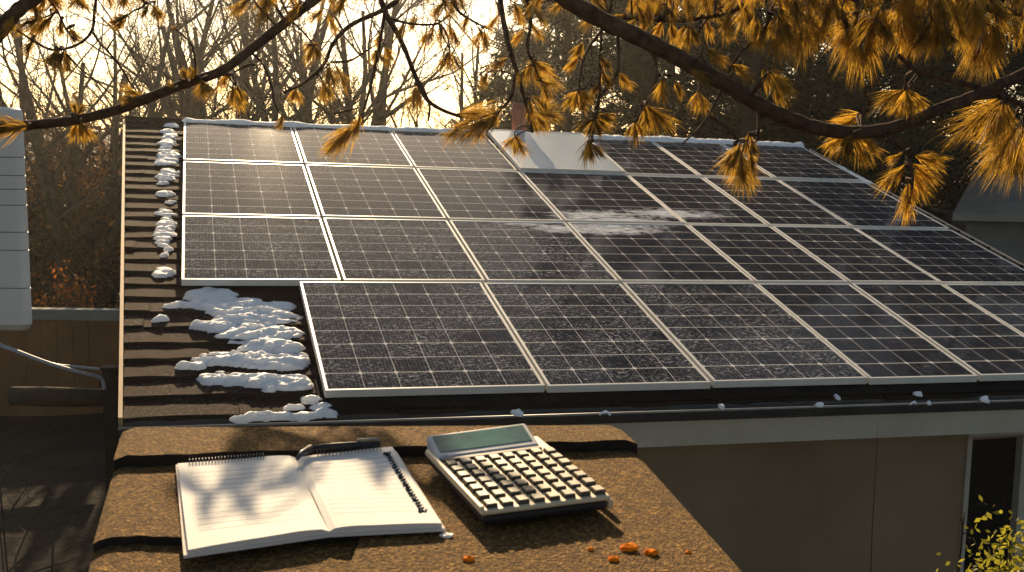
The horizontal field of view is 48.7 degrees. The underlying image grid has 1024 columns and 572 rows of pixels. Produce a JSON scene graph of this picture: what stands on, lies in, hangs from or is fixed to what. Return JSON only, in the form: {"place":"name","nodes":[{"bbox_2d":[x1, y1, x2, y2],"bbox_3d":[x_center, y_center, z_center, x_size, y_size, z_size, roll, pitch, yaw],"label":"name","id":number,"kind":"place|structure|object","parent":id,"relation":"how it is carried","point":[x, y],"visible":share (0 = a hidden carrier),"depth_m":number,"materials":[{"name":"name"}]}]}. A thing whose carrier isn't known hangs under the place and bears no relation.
{"place":"outdoors","nodes":[
{"label":"outdoors","id":0,"kind":"place"},
{"bbox_2d":[0,131,1012,571],"bbox_3d":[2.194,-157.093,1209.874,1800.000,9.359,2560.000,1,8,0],"label":"ground","id":1,"kind":"structure","parent":0,"point":[68,451],"depth_m":13.71,"materials":[{"name":"soil"}]},
{"bbox_2d":[0,107,31,330],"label":"neighbour house","id":2,"kind":"structure","parent":1,"relation":"on","point":[15,301],"depth_m":6.99,"materials":[{"name":"white"}]},
{"bbox_2d":[0,445,85,571],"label":"bare bush","id":3,"kind":"object","parent":1,"relation":"on","point":[19,549],"visible":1,"depth_m":5.10,"materials":[{"name":"brown plant"}]},
{"bbox_2d":[24,142,83,269],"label":"shrub","id":4,"kind":"object","parent":1,"relation":"on","point":[41,192],"visible":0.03,"depth_m":29.40,"materials":[{"name":"brown plant"}]},
{"bbox_2d":[7,386,102,406],"bbox_3d":[-5.792,1.428,14.600,1.328,0.247,0.260,1,8,0],"label":"log","id":5,"kind":"object","parent":1,"relation":"on","point":[45,396],"visible":0.85,"depth_m":14.50,"materials":[{"name":"brown wood"}]},
{"bbox_2d":[0,3,111,198],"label":"bare tree","id":6,"kind":"object","parent":1,"relation":"on","point":[15,94],"visible":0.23,"depth_m":30.98,"materials":[{"name":"brown plant"}]},
{"bbox_2d":[0,85,121,304],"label":"shrub","id":7,"kind":"object","parent":1,"relation":"on","point":[65,206],"visible":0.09,"depth_m":27.61,"materials":[{"name":"brown plant"}]},
{"bbox_2d":[0,307,124,415],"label":"fence","id":8,"kind":"object","parent":1,"relation":"on","point":[89,337],"visible":0.19,"depth_m":17.28,"materials":[{"name":"wood"}]},
{"bbox_2d":[12,92,117,245],"bbox_3d":[-15.077,-3.243,35.615,6.262,6.488,8.065,4,8,20],"label":"shrub","id":9,"kind":"object","parent":1,"relation":"on","point":[74,93],"visible":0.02,"depth_m":36.36,"materials":[{"name":"brown plant"}]},
{"bbox_2d":[9,104,130,283],"bbox_3d":[-13.283,-2.503,30.242,6.792,5.463,5.273,3,8,13],"label":"shrub","id":10,"kind":"object","parent":1,"relation":"on","point":[63,170],"visible":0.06,"depth_m":29.40,"materials":[{"name":"brown plant"}]},
{"bbox_2d":[30,259,113,307],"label":"shrub","id":11,"kind":"object","parent":1,"relation":"on","point":[66,292],"visible":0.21,"depth_m":21.08,"materials":[{"name":"brown plant"}]},
{"bbox_2d":[26,158,121,306],"bbox_3d":[-10.232,-1.032,25.662,4.669,3.756,3.625,-6,10,-39],"label":"shrub","id":12,"kind":"object","parent":1,"relation":"on","point":[80,260],"visible":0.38,"depth_m":25.20,"materials":[{"name":"brown plant"}]},
{"bbox_2d":[25,151,125,307],"bbox_3d":[-8.466,-1.182,25.453,5.094,4.098,3.955,1,8,3],"label":"shrub","id":13,"kind":"object","parent":1,"relation":"on","point":[93,227],"visible":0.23,"depth_m":24.98,"materials":[{"name":"brown plant"}]},
{"bbox_2d":[28,106,122,283],"bbox_3d":[-11.787,-2.396,30.571,6.367,5.122,4.943,5,9,31],"label":"shrub","id":14,"kind":"object","parent":1,"relation":"on","point":[93,158],"visible":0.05,"depth_m":29.75,"materials":[{"name":"brown plant"}]},
{"bbox_2d":[51,276,99,307],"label":"shrub","id":15,"kind":"object","parent":1,"relation":"on","point":[62,298],"visible":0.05,"depth_m":20.65,"materials":[{"name":"brown plant"}]},
{"bbox_2d":[28,192,125,307],"bbox_3d":[-9.822,-0.364,23.836,4.817,3.451,5.077,-1,8,-13],"label":"shrub","id":16,"kind":"object","parent":1,"relation":"on","point":[106,287],"visible":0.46,"depth_m":23.67,"materials":[{"name":"brown plant"}]},
{"bbox_2d":[0,0,189,217],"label":"bare tree","id":17,"kind":"object","parent":1,"relation":"on","point":[89,73],"visible":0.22,"depth_m":34.20,"materials":[{"name":"brown plant"}]},
{"bbox_2d":[14,77,175,290],"bbox_3d":[-11.010,-2.398,29.187,7.312,5.813,4.311,-1,8,-16],"label":"shrub","id":18,"kind":"object","parent":1,"relation":"on","point":[106,130],"visible":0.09,"depth_m":28.45,"materials":[{"name":"brown plant"}]},
{"bbox_2d":[99,365,124,496],"bbox_3d":[-2.706,2.022,7.801,0.160,2.997,0.110,1,8,0],"label":"post","id":19,"kind":"object","parent":1,"relation":"on","point":[110,374],"visible":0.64,"depth_m":7.60,"materials":[{"name":"brown wood"}]},
{"bbox_2d":[0,342,101,370],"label":"hose","id":20,"kind":"object","parent":19,"relation":"attached to","point":[83,367],"visible":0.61,"depth_m":7.51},
{"bbox_2d":[0,344,105,389],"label":"hose","id":21,"kind":"object","parent":19,"relation":"attached to","point":[99,377],"visible":1,"depth_m":7.32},
{"bbox_2d":[36,3,237,163],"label":"bare tree","id":22,"kind":"object","parent":1,"relation":"on","point":[112,74],"visible":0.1,"depth_m":44.23,"materials":[{"name":"brown plant"}]},
{"bbox_2d":[0,0,320,304],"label":"bare tree","id":23,"kind":"object","parent":1,"relation":"on","point":[46,178],"visible":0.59,"depth_m":24.85,"materials":[{"name":"brown plant"}]},
{"bbox_2d":[63,0,291,144],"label":"bare tree","id":24,"kind":"object","parent":1,"relation":"on","point":[176,23],"visible":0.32,"depth_m":28.45,"materials":[{"name":"brown plant"}]},
{"bbox_2d":[0,0,375,148],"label":"leaning pine","id":25,"kind":"object","parent":1,"relation":"on","point":[13,14],"visible":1,"depth_m":3.04,"materials":[{"name":"brown plant"}]},
{"bbox_2d":[97,0,313,120],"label":"bare tree","id":26,"kind":"object","parent":1,"relation":"on","point":[218,117],"visible":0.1,"depth_m":34.99,"materials":[{"name":"brown plant"}]},
{"bbox_2d":[51,0,395,126],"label":"bare tree","id":27,"kind":"object","parent":1,"relation":"on","point":[211,53],"visible":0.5,"depth_m":26.04,"materials":[{"name":"brown plant"}]},
{"bbox_2d":[18,0,496,127],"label":"bare tree","id":28,"kind":"object","parent":1,"relation":"on","point":[377,116],"visible":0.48,"depth_m":27.17,"materials":[{"name":"brown plant"}]},
{"bbox_2d":[165,0,413,126],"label":"bare tree","id":29,"kind":"object","parent":1,"relation":"on","point":[295,69],"visible":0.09,"depth_m":34.79,"materials":[{"name":"brown plant"}]},
{"bbox_2d":[285,0,516,126],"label":"bare tree","id":30,"kind":"object","parent":1,"relation":"on","point":[383,123],"visible":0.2,"depth_m":32.94,"materials":[{"name":"brown plant"}]},
{"bbox_2d":[88,425,741,571],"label":"ledge","id":31,"kind":"object","parent":1,"relation":"on","point":[139,528],"visible":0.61,"depth_m":1.28,"materials":[{"name":"stone"}]},
{"bbox_2d":[176,446,444,557],"bbox_3d":[-0.249,0.245,1.359,0.289,0.016,0.329,-2,8,-18],"label":"notebook","id":32,"kind":"object","parent":31,"relation":"on","point":[234,504],"visible":1,"depth_m":1.32,"materials":[{"name":"paper"}]},
{"bbox_2d":[296,438,379,460],"bbox_3d":[-0.238,0.214,1.507,0.128,0.014,0.040,-5,10,-37],"label":"pen","id":33,"kind":"object","parent":32,"relation":"on","point":[362,443],"visible":1,"depth_m":1.52,"materials":[{"name":"plastic"}]},
{"bbox_2d":[439,532,453,537],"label":"snow patch","id":34,"kind":"object","parent":31,"relation":"on","point":[446,535],"visible":1,"depth_m":1.24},
{"bbox_2d":[463,555,474,561],"bbox_3d":[-0.045,0.283,1.175,0.012,0.008,0.010,8,10,41],"label":"blossom","id":35,"kind":"object","parent":31,"relation":"on","point":[468,558],"visible":1,"depth_m":1.17,"materials":[{"name":"orange plant"}]},
{"bbox_2d":[425,424,612,523],"bbox_3d":[0.004,0.230,1.411,0.176,0.039,0.283,-2,8,-19],"label":"calculator","id":36,"kind":"object","parent":31,"relation":"on","point":[504,474],"visible":1,"depth_m":1.37,"materials":[{"name":"plastic"}]},
{"bbox_2d":[620,542,637,551],"bbox_3d":[0.125,0.280,1.211,0.020,0.009,0.014,1,8,0],"label":"blossom","id":37,"kind":"object","parent":31,"relation":"on","point":[630,547],"visible":1,"depth_m":1.21,"materials":[{"name":"orange plant"}]},
{"bbox_2d":[644,548,658,555],"bbox_3d":[0.147,0.282,1.199,0.015,0.008,0.010,7,10,36],"label":"blossom","id":38,"kind":"object","parent":31,"relation":"on","point":[652,552],"visible":1,"depth_m":1.20,"materials":[{"name":"orange plant"}]},
{"bbox_2d":[376,0,539,128],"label":"bare tree","id":39,"kind":"object","parent":1,"relation":"on","point":[415,123],"visible":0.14,"depth_m":36.01,"materials":[{"name":"brown plant"}]},
{"bbox_2d":[352,0,602,130],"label":"bare tree","id":40,"kind":"object","parent":1,"relation":"on","point":[476,71],"visible":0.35,"depth_m":30.52,"materials":[{"name":"brown plant"}]},
{"bbox_2d":[25,100,941,211],"bbox_3d":[-2.244,-3.153,44.083,65.984,8.922,18.003,1,8,0],"label":"thicket","id":41,"kind":"object","parent":1,"relation":"on","point":[106,136],"visible":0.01,"depth_m":38.28,"materials":[{"name":"brown plant"}]},
{"bbox_2d":[488,0,627,134],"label":"pine tree","id":42,"kind":"object","parent":1,"relation":"on","point":[595,30],"visible":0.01,"depth_m":45.81,"materials":[{"name":"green plant"}]},
{"bbox_2d":[470,0,658,135],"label":"pine tree","id":43,"kind":"object","parent":1,"relation":"on","point":[522,56],"visible":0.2,"depth_m":28.61,"materials":[{"name":"brown plant"}]},
{"bbox_2d":[444,2,694,137],"bbox_3d":[2.023,-7.994,32.295,7.277,16.968,6.866,8,11,44],"label":"pine tree","id":44,"kind":"object","parent":1,"relation":"on","point":[558,71],"visible":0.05,"depth_m":32.69,"materials":[{"name":"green plant"}]},
{"bbox_2d":[519,0,773,135],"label":"pine tree","id":45,"kind":"object","parent":1,"relation":"on","point":[644,62],"visible":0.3,"depth_m":25.95,"materials":[{"name":"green plant"}]},
{"bbox_2d":[283,0,1023,230],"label":"overhanging pine","id":46,"kind":"object","parent":1,"relation":"on","point":[857,31],"visible":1,"depth_m":3.33,"materials":[{"name":"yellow plant"}]},
{"bbox_2d":[572,9,735,137],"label":"pine tree","id":47,"kind":"object","parent":1,"relation":"on","point":[615,102],"visible":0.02,"depth_m":42.59,"materials":[{"name":"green plant"}]},
{"bbox_2d":[565,0,792,142],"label":"pine tree","id":48,"kind":"object","parent":1,"relation":"on","point":[614,51],"depth_m":36.87,"materials":[{"name":"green plant"}]},
{"bbox_2d":[575,0,841,142],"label":"pine tree","id":49,"kind":"object","parent":1,"relation":"on","point":[719,132],"visible":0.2,"depth_m":29.02,"materials":[{"name":"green plant"}]},
{"bbox_2d":[585,0,892,139],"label":"pine tree","id":50,"kind":"object","parent":1,"relation":"on","point":[749,117],"visible":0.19,"depth_m":24.64,"materials":[{"name":"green plant"}]},
{"bbox_2d":[658,0,962,154],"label":"pine tree","id":51,"kind":"object","parent":1,"relation":"on","point":[685,78],"visible":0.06,"depth_m":29.90,"materials":[{"name":"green plant"}]},
{"bbox_2d":[729,17,911,105],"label":"pine tree","id":52,"kind":"object","parent":1,"relation":"on","point":[790,70],"visible":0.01,"depth_m":42.66,"materials":[{"name":"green plant"}]},
{"bbox_2d":[735,42,961,203],"bbox_3d":[11.393,-8.100,36.290,8.795,18.043,7.954,5,9,27],"label":"pine tree","id":53,"kind":"object","parent":1,"relation":"on","point":[812,69],"visible":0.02,"depth_m":36.53,"materials":[{"name":"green plant"}]},
{"bbox_2d":[727,0,1023,212],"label":"pine tree","id":54,"kind":"object","parent":1,"relation":"on","point":[824,80],"visible":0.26,"depth_m":24.27,"materials":[{"name":"brown plant"}]},
{"bbox_2d":[772,0,1023,222],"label":"pine tree","id":55,"kind":"object","parent":1,"relation":"on","point":[891,69],"visible":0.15,"depth_m":27.97,"materials":[{"name":"brown plant"}]},
{"bbox_2d":[799,0,1001,194],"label":"pine tree","id":56,"kind":"object","parent":1,"relation":"on","point":[945,42],"visible":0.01,"depth_m":30.56,"materials":[{"name":"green plant"}]},
{"bbox_2d":[879,14,1023,203],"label":"pine tree","id":57,"kind":"object","parent":1,"relation":"on","point":[939,197],"visible":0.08,"depth_m":31.50,"materials":[{"name":"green plant"}]},
{"bbox_2d":[957,511,974,571],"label":"bare sapling","id":58,"kind":"object","parent":1,"relation":"on","point":[961,544],"visible":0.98,"depth_m":6.20,"materials":[{"name":"brown plant"}]},
{"bbox_2d":[921,146,1023,263],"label":"house","id":59,"kind":"structure","parent":1,"relation":"on","point":[996,221],"depth_m":24.48,"materials":[{"name":"paint"}]},
{"bbox_2d":[923,7,1023,170],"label":"pine tree","id":60,"kind":"object","parent":1,"relation":"on","point":[1009,88],"visible":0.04,"depth_m":32.08,"materials":[{"name":"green plant"}]},
{"bbox_2d":[936,495,1023,571],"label":"leafy shrub","id":61,"kind":"object","parent":1,"relation":"on","point":[1013,567],"visible":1,"depth_m":5.42,"materials":[{"name":"green plant"}]},
{"bbox_2d":[0,0,1023,143],"label":"sky","id":62,"kind":"structure","parent":0,"point":[450,101],"materials":[{"name":"white"}]},
{"bbox_2d":[118,103,1023,571],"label":"house","id":63,"kind":"structure","parent":0,"point":[768,479],"depth_m":7.54,"materials":[{"name":"brown"}]},
{"bbox_2d":[151,314,168,322],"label":"snow patch","id":64,"kind":"object","parent":63,"relation":"on","point":[160,318],"visible":1,"depth_m":7.20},
{"bbox_2d":[152,267,175,277],"bbox_3d":[-2.444,-0.103,7.955,0.165,0.028,0.176,0,22,-16],"label":"snow patch","id":65,"kind":"object","parent":63,"relation":"on","point":[162,272],"visible":1,"depth_m":7.93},
{"bbox_2d":[152,209,176,243],"bbox_3d":[-2.708,-0.476,8.839,0.187,0.033,0.803,0,22,-16],"label":"snow patch","id":66,"kind":"object","parent":63,"relation":"on","point":[164,231],"visible":1,"depth_m":8.76,"materials":[{"name":"snow"}]},
{"bbox_2d":[155,190,175,196],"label":"snow patch","id":67,"kind":"object","parent":63,"relation":"on","point":[163,193],"visible":1,"depth_m":9.55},
{"bbox_2d":[157,243,173,251],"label":"snow patch","id":68,"kind":"object","parent":63,"relation":"on","point":[167,247],"visible":1,"depth_m":8.39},
{"bbox_2d":[156,139,175,148],"bbox_3d":[-3.362,-1.386,11.009,0.187,0.031,0.342,0,22,-16],"label":"snow patch","id":69,"kind":"object","parent":63,"relation":"on","point":[165,143],"visible":1,"depth_m":10.99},
{"bbox_2d":[155,168,179,180],"bbox_3d":[-3.069,-0.997,10.084,0.220,0.033,0.407,0,22,-16],"label":"snow patch","id":70,"kind":"object","parent":63,"relation":"on","point":[166,174],"visible":1,"depth_m":10.06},
{"bbox_2d":[154,149,181,165],"bbox_3d":[-3.212,-1.206,10.584,0.242,0.033,0.562,0,22,-16],"label":"snow patch","id":71,"kind":"object","parent":63,"relation":"on","point":[170,157],"visible":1,"depth_m":10.57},
{"bbox_2d":[160,133,177,138],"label":"snow patch","id":72,"kind":"object","parent":63,"relation":"on","point":[170,135],"visible":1,"depth_m":11.25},
{"bbox_2d":[162,287,310,371],"bbox_3d":[-1.767,0.243,7.213,0.900,0.058,1.320,0,22,-16],"label":"snow patch","id":73,"kind":"object","parent":63,"relation":"on","point":[267,342],"visible":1,"depth_m":7.15,"materials":[{"name":"snow"}]},
{"bbox_2d":[183,122,302,164],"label":"solar panel","id":74,"kind":"object","parent":63,"relation":"attached to","point":[229,143],"visible":0.88,"depth_m":10.96,"materials":[{"name":"glass"}]},
{"bbox_2d":[182,161,319,217],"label":"solar panel","id":75,"kind":"object","parent":63,"relation":"attached to","point":[243,189],"visible":0.88,"depth_m":9.63,"materials":[{"name":"glass"}]},
{"bbox_2d":[196,372,313,390],"bbox_3d":[-1.477,0.542,6.524,0.660,0.057,0.240,0,22,-16],"label":"snow patch","id":76,"kind":"object","parent":63,"relation":"on","point":[290,382],"visible":1,"depth_m":6.51,"materials":[{"name":"snow"}]},
{"bbox_2d":[181,215,340,285],"bbox_3d":[-1.896,-0.252,8.427,1.077,0.101,1.362,0,22,-16],"label":"solar panel","id":77,"kind":"object","parent":63,"relation":"attached to","point":[249,251],"visible":0.94,"depth_m":8.30,"materials":[{"name":"glass"}]},
{"bbox_2d":[261,385,276,392],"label":"snow patch","id":78,"kind":"object","parent":63,"relation":"on","point":[271,389],"visible":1,"depth_m":6.44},
{"bbox_2d":[229,395,337,423],"bbox_3d":[-1.265,0.664,6.270,0.590,0.057,0.290,0,22,-16],"label":"snow patch","id":79,"kind":"object","parent":63,"relation":"on","point":[321,409],"visible":0.99,"depth_m":6.18,"materials":[{"name":"snow"}]},
{"bbox_2d":[283,404,304,410],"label":"snow patch","id":80,"kind":"object","parent":63,"relation":"on","point":[291,407],"visible":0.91,"depth_m":6.26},
{"bbox_2d":[182,118,486,133],"bbox_3d":[-1.301,-1.688,12.128,4.289,0.160,0.132,-1,8,-16],"label":"snow strip","id":81,"kind":"object","parent":63,"relation":"on","point":[301,124],"visible":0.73,"depth_m":11.87,"materials":[{"name":"snow"}]},
{"bbox_2d":[293,127,412,167],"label":"solar panel","id":82,"kind":"object","parent":63,"relation":"attached to","point":[378,148],"visible":0.79,"depth_m":11.22,"materials":[{"name":"glass"}]},
{"bbox_2d":[306,165,445,220],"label":"solar panel","id":83,"kind":"object","parent":63,"relation":"attached to","point":[361,192],"visible":0.95,"depth_m":9.92,"materials":[{"name":"glass"}]},
{"bbox_2d":[323,218,484,284],"bbox_3d":[-0.867,-0.251,8.720,1.027,0.102,1.362,0,22,-16],"label":"solar panel","id":84,"kind":"object","parent":63,"relation":"attached to","point":[388,250],"visible":0.89,"depth_m":8.62,"materials":[{"name":"glass"}]},
{"bbox_2d":[299,282,544,397],"bbox_3d":[-0.641,0.326,7.292,1.297,0.102,1.657,0,22,-16],"label":"solar panel","id":85,"kind":"object","parent":63,"relation":"attached to","point":[373,339],"visible":1,"depth_m":7.11,"materials":[{"name":"glass"}]},
{"bbox_2d":[392,131,516,170],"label":"solar panel","id":86,"kind":"object","parent":63,"relation":"attached to","point":[423,150],"visible":0.69,"depth_m":11.51,"materials":[{"name":"glass"}]},
{"bbox_2d":[416,168,563,222],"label":"solar panel","id":87,"kind":"object","parent":63,"relation":"attached to","point":[480,195],"visible":0.86,"depth_m":10.21,"materials":[{"name":"glass"}]},
{"bbox_2d":[510,409,522,416],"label":"snow patch","id":88,"kind":"object","parent":63,"relation":"on","point":[518,412],"visible":1,"depth_m":6.47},
{"bbox_2d":[449,220,618,282],"bbox_3d":[0.135,-0.249,9.007,1.022,0.102,1.362,0,22,-16],"label":"solar panel","id":89,"kind":"object","parent":63,"relation":"attached to","point":[524,252],"visible":0.84,"depth_m":8.90,"materials":[{"name":"glass"}]},
{"bbox_2d":[488,129,625,173],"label":"solar panel","id":90,"kind":"object","parent":63,"relation":"on","point":[558,152],"visible":0.69,"depth_m":11.73,"materials":[{"name":"glass"}]},
{"bbox_2d":[483,283,710,392],"bbox_3d":[0.510,0.330,7.622,1.062,0.097,1.657,0,22,-16],"label":"solar panel","id":91,"kind":"object","parent":63,"relation":"attached to","point":[586,337],"visible":0.91,"depth_m":7.45,"materials":[{"name":"glass"}]},
{"bbox_2d":[521,171,683,223],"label":"solar panel","id":92,"kind":"object","parent":63,"relation":"attached to","point":[596,198],"visible":0.84,"depth_m":10.51,"materials":[{"name":"glass"}]},
{"bbox_2d":[590,139,698,176],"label":"solar panel","id":93,"kind":"object","parent":63,"relation":"attached to","point":[649,159],"visible":0.66,"depth_m":12.10,"materials":[{"name":"glass"}]},
{"bbox_2d":[567,222,753,284],"bbox_3d":[1.179,-0.248,9.305,1.112,0.104,1.362,0,22,-16],"label":"solar panel","id":94,"kind":"object","parent":63,"relation":"attached to","point":[652,253],"visible":0.85,"depth_m":9.21,"materials":[{"name":"glass"}]},
{"bbox_2d":[628,175,767,225],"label":"solar panel","id":95,"kind":"object","parent":63,"relation":"attached to","point":[694,200],"visible":0.84,"depth_m":10.79,"materials":[{"name":"glass"}]},
{"bbox_2d":[653,142,773,178],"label":"solar panel","id":96,"kind":"object","parent":63,"relation":"attached to","point":[698,158],"visible":0.59,"depth_m":12.47,"materials":[{"name":"glass"}]},
{"bbox_2d":[623,282,867,387],"bbox_3d":[1.563,0.330,7.922,1.092,0.102,1.657,0,22,-16],"label":"solar panel","id":97,"kind":"object","parent":63,"relation":"attached to","point":[725,335],"visible":0.95,"depth_m":7.75,"materials":[{"name":"glass"}]},
{"bbox_2d":[688,224,847,283],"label":"solar panel","id":98,"kind":"object","parent":63,"relation":"attached to","point":[763,254],"visible":0.78,"depth_m":9.48,"materials":[{"name":"glass"}]},
{"bbox_2d":[703,177,850,226],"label":"solar panel","id":99,"kind":"object","parent":63,"relation":"attached to","point":[774,202],"visible":0.75,"depth_m":10.97,"materials":[{"name":"glass"}]},
{"bbox_2d":[721,144,862,181],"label":"solar panel","id":100,"kind":"object","parent":63,"relation":"on","point":[787,163],"visible":0.69,"depth_m":12.54,"materials":[{"name":"glass"}]},
{"bbox_2d":[587,134,803,147],"bbox_3d":[2.133,-1.679,13.106,2.750,0.127,0.189,-1,8,-16],"label":"snow strip","id":101,"kind":"object","parent":100,"relation":"on","point":[695,140],"visible":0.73,"depth_m":13.04,"materials":[{"name":"snow"}]},
{"bbox_2d":[839,166,873,183],"bbox_3d":[3.747,-1.230,12.492,0.215,0.178,0.613,-1,8,-16],"label":"snow strip","id":102,"kind":"object","parent":100,"relation":"on","point":[862,178],"visible":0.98,"depth_m":12.40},
{"bbox_2d":[772,226,939,284],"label":"solar panel","id":103,"kind":"object","parent":63,"relation":"attached to","point":[850,255],"visible":0.81,"depth_m":9.72,"materials":[{"name":"glass"}]},
{"bbox_2d":[778,180,948,229],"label":"solar panel","id":104,"kind":"object","parent":63,"relation":"attached to","point":[854,204],"visible":0.8,"depth_m":11.29,"materials":[{"name":"glass"}]},
{"bbox_2d":[756,283,977,384],"bbox_3d":[2.500,0.334,8.191,0.822,0.097,1.657,0,22,-16],"label":"solar panel","id":105,"kind":"object","parent":63,"relation":"attached to","point":[875,343],"visible":0.91,"depth_m":8.03,"materials":[{"name":"glass"}]},
{"bbox_2d":[851,283,1023,380],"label":"solar panel","id":106,"kind":"object","parent":63,"relation":"attached to","point":[983,345],"visible":0.86,"depth_m":8.38,"materials":[{"name":"glass"}]},
{"bbox_2d":[855,228,1023,284],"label":"solar panel","id":107,"kind":"object","parent":63,"relation":"attached to","point":[947,257],"visible":0.9,"depth_m":10.01,"materials":[{"name":"glass"}]},
{"bbox_2d":[943,284,1023,334],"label":"solar panel","id":108,"kind":"object","parent":63,"relation":"attached to","point":[1003,303],"visible":0.73,"depth_m":9.05,"materials":[{"name":"glass"}]},
{"bbox_2d":[957,432,1023,571],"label":"door","id":109,"kind":"structure","parent":63,"relation":"in","point":[993,468],"depth_m":8.18,"materials":[{"name":"black glass"}]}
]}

